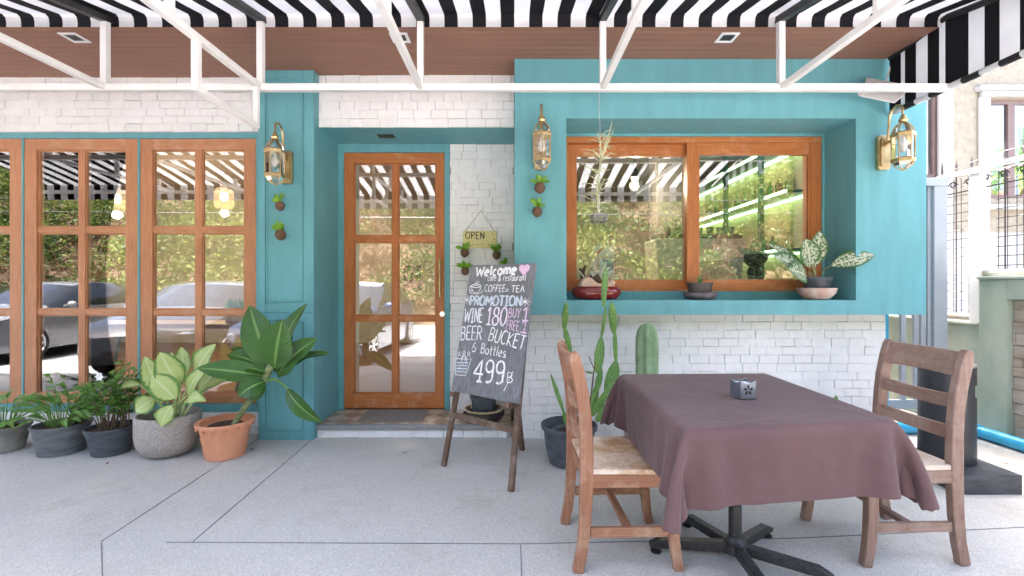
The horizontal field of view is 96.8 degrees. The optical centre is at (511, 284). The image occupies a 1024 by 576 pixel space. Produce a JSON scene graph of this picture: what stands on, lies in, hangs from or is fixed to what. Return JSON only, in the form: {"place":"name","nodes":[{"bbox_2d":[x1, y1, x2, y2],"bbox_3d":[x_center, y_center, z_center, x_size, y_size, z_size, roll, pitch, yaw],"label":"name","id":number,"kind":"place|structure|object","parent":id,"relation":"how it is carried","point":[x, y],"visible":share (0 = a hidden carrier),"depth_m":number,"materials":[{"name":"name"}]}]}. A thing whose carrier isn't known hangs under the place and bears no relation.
{"place":"outdoors","nodes":[
{"label":"outdoors","id":0,"kind":"place"},
{"bbox_2d":[235,333,239,390],"bbox_3d":[-2.750,0.838,4.900,0.348,0.636,0.343,0,0,0],"label":"bar stool","id":1,"kind":"object","parent":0,"point":[237,386],"visible":0.02,"depth_m":4.76,"materials":[{"name":"teal paint"}]},
{"bbox_2d":[356,410,427,421],"bbox_3d":[-1.030,1.144,3.960,0.540,0.008,0.340,0,0,0],"label":"door mat","id":2,"kind":"object","parent":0,"point":[393,415],"depth_m":3.92,"materials":[{"name":"grey fabric"}]},
{"bbox_2d":[0,409,1023,575],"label":"porch floor","id":3,"kind":"structure","parent":0,"point":[65,515],"depth_m":2.42,"materials":[{"name":"grey concrete"}]},
{"bbox_2d":[0,389,62,453],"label":"potted plant","id":4,"kind":"object","parent":3,"relation":"on","point":[12,438],"visible":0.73,"depth_m":3.42,"materials":[{"name":"green plant"}]},
{"bbox_2d":[0,372,109,457],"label":"potted plant","id":5,"kind":"object","parent":3,"relation":"on","point":[57,437],"visible":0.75,"depth_m":3.33,"materials":[{"name":"green plant"}]},
{"bbox_2d":[73,359,148,457],"bbox_3d":[-3.007,0.905,3.393,0.424,0.690,0.400,0,0,29],"label":"potted plant","id":6,"kind":"object","parent":3,"relation":"on","point":[104,437],"visible":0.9,"depth_m":3.33,"materials":[{"name":"green plant"}]},
{"bbox_2d":[117,344,226,458],"bbox_3d":[-2.478,0.847,3.345,0.878,0.807,0.408,0,0,14],"label":"potted plant","id":7,"kind":"object","parent":3,"relation":"on","point":[166,431],"visible":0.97,"depth_m":3.25,"materials":[{"name":"green plant"}]},
{"bbox_2d":[194,304,328,461],"bbox_3d":[-1.814,0.696,3.333,0.939,1.109,0.413,0,0,0],"label":"potted plant","id":8,"kind":"object","parent":3,"relation":"on","point":[262,353],"visible":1,"depth_m":3.25,"materials":[{"name":"plant"}]},
{"bbox_2d":[0,27,938,439],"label":"cafe building","id":9,"kind":"structure","parent":3,"relation":"on","point":[112,217],"depth_m":3.78,"materials":[{"name":"teal paint"}]},
{"bbox_2d":[0,139,20,402],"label":"window","id":10,"kind":"structure","parent":9,"relation":"in","point":[10,149],"depth_m":3.80,"materials":[{"name":"brown wood"}]},
{"bbox_2d":[24,139,137,402],"bbox_3d":[-3.601,-0.111,3.822,0.949,2.211,0.045,0,0,0],"label":"window","id":11,"kind":"structure","parent":9,"relation":"in","point":[79,194],"depth_m":3.83,"materials":[{"name":"brown wood"}]},
{"bbox_2d":[121,320,240,328],"bbox_3d":[-4.250,0.757,4.325,4.300,0.794,0.450,0,0,0],"label":"window counter","id":12,"kind":"object","parent":9,"relation":"on","point":[189,324],"depth_m":4.10,"materials":[{"name":"white wood"}]},
{"bbox_2d":[225,298,243,322],"bbox_3d":[-2.555,0.242,4.293,0.289,0.233,0.115,0,0,0],"label":"herb box","id":13,"kind":"object","parent":12,"relation":"on","point":[233,319],"visible":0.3,"depth_m":4.25,"materials":[{"name":"green plant"}]},
{"bbox_2d":[140,139,255,402],"bbox_3d":[-2.622,-0.111,3.822,0.969,2.211,0.045,0,0,0],"label":"window","id":14,"kind":"structure","parent":9,"relation":"in","point":[149,230],"depth_m":3.80,"materials":[{"name":"brown wood"}]},
{"bbox_2d":[214,152,233,208],"bbox_3d":[-3.545,-1.308,5.600,0.210,0.743,0.210,0,0,0],"label":"pendant lamp","id":15,"kind":"object","parent":9,"relation":"hanging from","point":[223,193],"visible":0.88,"depth_m":5.57,"materials":[{"name":"glass"}]},
{"bbox_2d":[264,122,292,185],"bbox_3d":[-1.800,-0.999,3.514,0.132,0.502,0.271,0,0,0],"label":"wall lantern","id":16,"kind":"object","parent":9,"relation":"attached to","point":[284,175],"depth_m":3.46,"materials":[{"name":"gold metal"}]},
{"bbox_2d":[271,220,285,240],"bbox_3d":[-1.825,-0.423,3.589,0.087,0.159,0.116,0,0,23],"label":"hanging pod planter","id":17,"kind":"object","parent":9,"relation":"hanging from","point":[280,233],"visible":1,"depth_m":3.56,"materials":[{"name":"black paint"}]},
{"bbox_2d":[271,192,285,210],"bbox_3d":[-1.839,-0.649,3.584,0.102,0.146,0.097,0,0,-36],"label":"hanging pod planter","id":18,"kind":"object","parent":9,"relation":"hanging from","point":[279,204],"visible":1,"depth_m":3.56,"materials":[{"name":"black paint"}]},
{"bbox_2d":[344,153,444,407],"bbox_3d":[-1.078,-0.034,4.168,0.924,2.345,0.097,0,0,0],"label":"door","id":19,"kind":"structure","parent":9,"relation":"in","point":[412,274],"depth_m":4.17,"materials":[{"name":"brown wood"}]},
{"bbox_2d":[455,242,469,257],"bbox_3d":[-0.433,-0.313,4.087,0.126,0.146,0.117,0,0,-43],"label":"hanging pod planter","id":20,"kind":"object","parent":9,"relation":"attached to","point":[464,252],"visible":1,"depth_m":4.08,"materials":[{"name":"black paint"}]},
{"bbox_2d":[456,260,471,274],"bbox_3d":[-0.423,-0.149,4.087,0.125,0.140,0.124,0,0,44],"label":"hanging pod planter","id":21,"kind":"object","parent":9,"relation":"hanging from","point":[464,266],"visible":0.98,"depth_m":4.08,"materials":[{"name":"black paint"}]},
{"bbox_2d":[463,211,496,247],"bbox_3d":[-0.294,-0.505,4.157,0.306,0.350,0.046,0,0,0],"label":"open sign","id":22,"kind":"object","parent":9,"relation":"attached to","point":[481,239],"visible":0.84,"depth_m":4.14,"materials":[{"name":"beige paint"}]},
{"bbox_2d":[463,404,503,421],"bbox_3d":[-0.240,1.095,3.860,0.352,0.106,0.352,0,0,0],"label":"round bowl","id":23,"kind":"object","parent":9,"relation":"on","point":[497,414],"visible":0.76,"depth_m":3.74,"materials":[{"name":"black ceramic"}]},
{"bbox_2d":[470,395,495,412],"bbox_3d":[-0.240,0.925,3.860,0.240,0.379,0.240,0,0,0],"label":"potted plant","id":24,"kind":"object","parent":23,"relation":"in","point":[482,404],"visible":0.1,"depth_m":3.77,"materials":[{"name":"grey plant"}]},
{"bbox_2d":[489,244,501,259],"bbox_3d":[-0.143,-0.294,4.093,0.087,0.147,0.133,0,0,35],"label":"hanging pod planter","id":25,"kind":"object","parent":9,"relation":"attached to","point":[496,254],"visible":1,"depth_m":4.07,"materials":[{"name":"black paint"}]},
{"bbox_2d":[498,258,507,263],"bbox_3d":[-0.068,-0.173,4.101,0.081,0.136,0.118,0,0,39],"label":"hanging pod planter","id":26,"kind":"object","parent":9,"relation":"hanging from","point":[504,261],"visible":0.41,"depth_m":4.07,"materials":[{"name":"black paint"}]},
{"bbox_2d":[0,0,1023,128],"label":"striped awning","id":27,"kind":"object","parent":9,"relation":"attached to","point":[966,41],"visible":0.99,"depth_m":2.98,"materials":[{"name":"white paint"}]},
{"bbox_2d":[577,91,616,222],"bbox_3d":[0.563,-0.849,3.000,0.260,0.884,0.102,0,0,0],"label":"hanging air plant","id":28,"kind":"object","parent":27,"relation":"hanging from","point":[599,218],"visible":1,"depth_m":3.00,"materials":[{"name":"plant"}]},
{"bbox_2d":[530,197,544,216],"bbox_3d":[0.181,-0.576,3.397,0.100,0.152,0.114,0,0,-36],"label":"hanging pod planter","id":29,"kind":"object","parent":9,"relation":"attached to","point":[537,211],"visible":1,"depth_m":3.38,"materials":[{"name":"brown"}]},
{"bbox_2d":[530,174,549,193],"bbox_3d":[0.208,-0.748,3.401,0.126,0.146,0.110,0,0,39],"label":"hanging pod planter","id":30,"kind":"object","parent":9,"relation":"hanging from","point":[539,187],"visible":1,"depth_m":3.38,"materials":[{"name":"brown"}]},
{"bbox_2d":[532,104,550,170],"bbox_3d":[0.215,-1.066,3.334,0.132,0.502,0.271,0,0,0],"label":"wall lantern","id":31,"kind":"object","parent":9,"relation":"attached to","point":[541,158],"depth_m":3.26,"materials":[{"name":"gold metal"}]},
{"bbox_2d":[572,263,620,299],"bbox_3d":[0.672,-0.028,3.630,0.394,0.300,0.244,0,0,0],"label":"bonsai bowl","id":32,"kind":"object","parent":9,"relation":"on","point":[588,288],"visible":0.92,"depth_m":3.57,"materials":[{"name":"ceramic"}]},
{"bbox_2d":[592,246,613,278],"bbox_3d":[0.814,-0.196,4.052,0.196,0.292,0.009,0,0,0],"label":"standing postcard","id":33,"kind":"object","parent":9,"relation":"on","point":[601,255],"visible":0.86,"depth_m":4.05,"materials":[{"name":"multicoloured paper"}]},
{"bbox_2d":[630,157,638,180],"bbox_3d":[1.281,-1.380,4.750,0.090,0.600,0.090,0,0,0],"label":"ceiling spotlight","id":34,"kind":"object","parent":9,"relation":"attached to","point":[634,173],"visible":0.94,"depth_m":4.72,"materials":[{"name":"paint"}]},
{"bbox_2d":[566,137,821,290],"bbox_3d":[1.529,-0.591,3.875,2.145,1.299,0.110,0,0,0],"label":"sliding window","id":35,"kind":"structure","parent":9,"relation":"in","point":[690,148],"depth_m":3.83,"materials":[{"name":"brown wood"}]},
{"bbox_2d":[683,292,717,299],"bbox_3d":[1.498,0.091,3.620,0.266,0.062,0.213,0,0,0],"label":"saucer bowl","id":36,"kind":"object","parent":9,"relation":"on","point":[700,295],"visible":0.97,"depth_m":3.54,"materials":[{"name":"grey ceramic"}]},
{"bbox_2d":[686,276,713,291],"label":"potted plant","id":37,"kind":"object","parent":36,"relation":"on","point":[699,286],"visible":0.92,"depth_m":3.56,"materials":[{"name":"green plant"}]},
{"bbox_2d":[699,156,802,278],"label":"back bar shelves","id":38,"kind":"object","parent":9,"relation":"on","point":[778,216],"visible":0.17,"depth_m":5.33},
{"bbox_2d":[704,172,708,181],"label":"bottle","id":39,"kind":"object","parent":38,"relation":"on","point":[706,178],"visible":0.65,"depth_m":6.66,"materials":[{"name":"glass"}]},
{"bbox_2d":[706,207,710,216],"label":"bottle","id":40,"kind":"object","parent":38,"relation":"on","point":[708,212],"visible":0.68,"depth_m":6.61,"materials":[{"name":"glass"}]},
{"bbox_2d":[714,203,718,213],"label":"bottle","id":41,"kind":"object","parent":38,"relation":"on","point":[716,209],"visible":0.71,"depth_m":6.33,"materials":[{"name":"green glass"}]},
{"bbox_2d":[734,196,739,206],"bbox_3d":[2.860,-1.029,5.782,0.072,0.176,0.068,0,0,0],"label":"bottle","id":42,"kind":"object","parent":38,"relation":"on","point":[736,202],"visible":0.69,"depth_m":5.76,"materials":[{"name":"green glass"}]},
{"bbox_2d":[741,192,747,204],"bbox_3d":[2.860,-1.034,5.592,0.072,0.186,0.068,0,0,0],"label":"bottle","id":43,"kind":"object","parent":38,"relation":"on","point":[744,199],"visible":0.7,"depth_m":5.57,"materials":[{"name":"green glass"}]},
{"bbox_2d":[752,190,756,200],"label":"bottle","id":44,"kind":"object","parent":38,"relation":"on","point":[754,196],"visible":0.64,"depth_m":5.33,"materials":[{"name":"glass"}]},
{"bbox_2d":[764,235,767,250],"bbox_3d":[2.860,-0.458,5.162,0.072,0.193,0.068,0,0,0],"label":"bottle","id":45,"kind":"object","parent":38,"relation":"on","point":[765,245],"visible":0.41,"depth_m":5.13,"materials":[{"name":"green glass"}]},
{"bbox_2d":[767,181,773,195],"bbox_3d":[2.860,-1.038,5.037,0.072,0.194,0.068,0,0,0],"label":"bottle","id":46,"kind":"object","parent":38,"relation":"on","point":[770,189],"visible":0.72,"depth_m":5.01,"materials":[{"name":"green glass"}]},
{"bbox_2d":[769,236,776,249],"bbox_3d":[2.860,-0.446,4.990,0.072,0.169,0.068,0,0,0],"label":"bottle","id":47,"kind":"object","parent":38,"relation":"on","point":[772,241],"visible":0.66,"depth_m":4.97,"materials":[{"name":"green glass"}]},
{"bbox_2d":[775,177,782,192],"bbox_3d":[2.860,-1.046,4.876,0.072,0.210,0.068,0,0,0],"label":"bottle","id":48,"kind":"object","parent":38,"relation":"on","point":[778,186],"visible":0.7,"depth_m":4.85,"materials":[{"name":"glass"}]},
{"bbox_2d":[785,232,792,247],"bbox_3d":[2.860,-0.450,4.700,0.072,0.178,0.068,0,0,0],"label":"bottle","id":49,"kind":"object","parent":38,"relation":"on","point":[791,241],"visible":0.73,"depth_m":4.71,"materials":[{"name":"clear glass"}]},
{"bbox_2d":[785,175,792,189],"bbox_3d":[2.860,-1.035,4.700,0.072,0.188,0.068,0,0,0],"label":"bottle","id":50,"kind":"object","parent":38,"relation":"on","point":[791,183],"visible":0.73,"depth_m":4.71,"materials":[{"name":"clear glass"}]},
{"bbox_2d":[796,288,837,299],"bbox_3d":[2.410,0.075,3.600,0.278,0.094,0.278,0,0,0],"label":"clay bowl","id":51,"kind":"object","parent":9,"relation":"on","point":[816,293],"visible":0.94,"depth_m":3.51,"materials":[{"name":"ceramic"}]},
{"bbox_2d":[766,231,873,287],"bbox_3d":[2.372,-0.164,3.565,0.740,0.524,0.285,0,0,0],"label":"potted plant","id":52,"kind":"object","parent":51,"relation":"in","point":[814,251],"visible":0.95,"depth_m":3.54,"materials":[{"name":"green plant"}]},
{"bbox_2d":[857,66,905,102],"bbox_3d":[2.687,-1.482,3.307,0.499,0.417,0.235,0,0,-41],"label":"floodlight","id":53,"kind":"object","parent":9,"relation":"attached to","point":[892,97],"visible":0.66,"depth_m":3.24,"materials":[{"name":"white paint"}]},
{"bbox_2d":[875,104,916,170],"bbox_3d":[2.815,-1.066,3.334,0.132,0.502,0.271,0,0,0],"label":"wall lantern","id":54,"kind":"object","parent":9,"relation":"attached to","point":[885,152],"depth_m":3.30,"materials":[{"name":"gold metal"}]},
{"bbox_2d":[889,178,948,408],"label":"side gate","id":55,"kind":"structure","parent":9,"relation":"attached to","point":[929,328],"depth_m":3.94,"materials":[{"name":"white metal"}]},
{"bbox_2d":[441,263,536,491],"bbox_3d":[-0.054,0.557,3.161,0.635,1.392,0.605,0,0,39],"label":"chalkboard sign","id":56,"kind":"object","parent":3,"relation":"on","point":[490,361],"visible":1,"depth_m":3.04,"materials":[{"name":"wood"}]},
{"bbox_2d":[101,439,1023,575],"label":"floor joint","id":57,"kind":"object","parent":3,"relation":"on","point":[437,543],"visible":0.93,"depth_m":2.20,"materials":[{"name":"grey concrete"}]},
{"bbox_2d":[541,267,619,468],"bbox_3d":[0.476,0.562,3.236,0.561,1.375,0.396,0,0,-26],"label":"potted cactus","id":58,"kind":"object","parent":3,"relation":"on","point":[554,428],"visible":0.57,"depth_m":3.19,"materials":[{"name":"plant"}]},
{"bbox_2d":[557,340,683,573],"bbox_3d":[0.485,0.773,2.184,0.515,0.961,0.452,0,0,-1],"label":"dining chair","id":59,"kind":"object","parent":3,"relation":"on","point":[610,467],"visible":0.83,"depth_m":1.98,"materials":[{"name":"brown wood"}]},
{"bbox_2d":[624,324,659,435],"bbox_3d":[0.960,0.770,3.360,0.294,0.960,0.294,0,0,0],"label":"potted cactus","id":60,"kind":"object","parent":3,"relation":"on","point":[646,353],"visible":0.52,"depth_m":3.30,"materials":[{"name":"plant"}]},
{"bbox_2d":[649,505,833,575],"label":"pedestal table","id":61,"kind":"object","parent":3,"relation":"on","point":[736,542],"visible":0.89,"depth_m":2.06,"materials":[{"name":"black metal"}]},
{"bbox_2d":[600,373,939,534],"bbox_3d":[1.008,0.684,2.040,1.070,0.376,1.224,0,0,0],"label":"tablecloth","id":62,"kind":"object","parent":61,"relation":"on","point":[706,442],"visible":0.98,"depth_m":1.62,"materials":[{"name":"brown fabric"}]},
{"bbox_2d":[730,378,755,398],"bbox_3d":[1.011,0.455,1.991,0.072,0.078,0.073,0,0,-8],"label":"napkin holder","id":63,"kind":"object","parent":62,"relation":"on","point":[744,388],"visible":1,"depth_m":1.96,"materials":[{"name":"grey metal"}]},
{"bbox_2d":[800,339,973,567],"bbox_3d":[1.802,0.773,2.226,0.515,0.961,0.452,0,0,-1],"label":"dining chair","id":64,"kind":"object","parent":3,"relation":"on","point":[948,471],"visible":0.65,"depth_m":2.03,"materials":[{"name":"brown wood"}]},
{"bbox_2d":[884,315,1023,451],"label":"drain pipe","id":65,"kind":"object","parent":3,"relation":"on","point":[1004,439],"visible":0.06,"depth_m":3.58,"materials":[{"name":"blue plastic"}]},
{"bbox_2d":[889,276,1023,438],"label":"boundary wall","id":66,"kind":"structure","parent":3,"relation":"on","point":[993,339],"depth_m":3.66,"materials":[{"name":"stone"}]},
{"bbox_2d":[910,139,1023,322],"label":"garden fence","id":67,"kind":"object","parent":66,"relation":"on","point":[978,211],"visible":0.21,"depth_m":3.82,"materials":[{"name":"white paint"}]},
{"bbox_2d":[938,146,1023,177],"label":"garden cable","id":68,"kind":"object","parent":67,"relation":"attached to","point":[985,171],"visible":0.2,"depth_m":3.77,"materials":[{"name":"metal"}]},
{"bbox_2d":[916,363,1021,494],"bbox_3d":[2.842,0.876,2.930,0.375,0.748,0.460,0,0,0],"label":"base","id":69,"kind":"object","parent":3,"relation":"on","point":[981,477],"visible":0.33,"depth_m":2.83,"materials":[{"name":"black stone"}]},
{"bbox_3d":[1.700,0.612,4.655,2.500,1.084,0.689,0,0,0],"label":"coffee bar","id":70,"kind":"object","parent":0,"visible":0},
{"bbox_2d":[645,227,746,279],"bbox_3d":[1.836,-0.248,4.598,0.884,0.633,0.404,0,0,0],"label":"espresso machine","id":71,"kind":"object","parent":70,"relation":"on","point":[721,255],"visible":0.78,"depth_m":4.40,"materials":[{"name":"metal"}]},
{"bbox_2d":[743,250,769,278],"bbox_3d":[2.400,-0.137,4.500,0.260,0.410,0.260,0,0,0],"label":"coffee grinder","id":72,"kind":"object","parent":70,"relation":"on","point":[754,261],"visible":0.66,"depth_m":4.44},
{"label":"ground","id":73,"kind":"structure","parent":0,"visible":0},
{"bbox_2d":[898,58,1023,320],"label":"neighbour house","id":74,"kind":"structure","parent":73,"relation":"on","point":[979,117],"depth_m":6.60,"materials":[{"name":"beige paint"}]},
{"bbox_2d":[926,96,936,177],"bbox_3d":[5.966,-2.252,6.665,0.449,1.424,0.070,0,0,0],"label":"window","id":75,"kind":"structure","parent":74,"relation":"in","point":[931,104],"depth_m":6.65,"materials":[{"name":"white glass"}]},
{"bbox_2d":[991,100,1023,197],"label":"window","id":76,"kind":"structure","parent":74,"relation":"in","point":[1007,116],"depth_m":6.66,"materials":[{"name":"white glass"}]}
]}

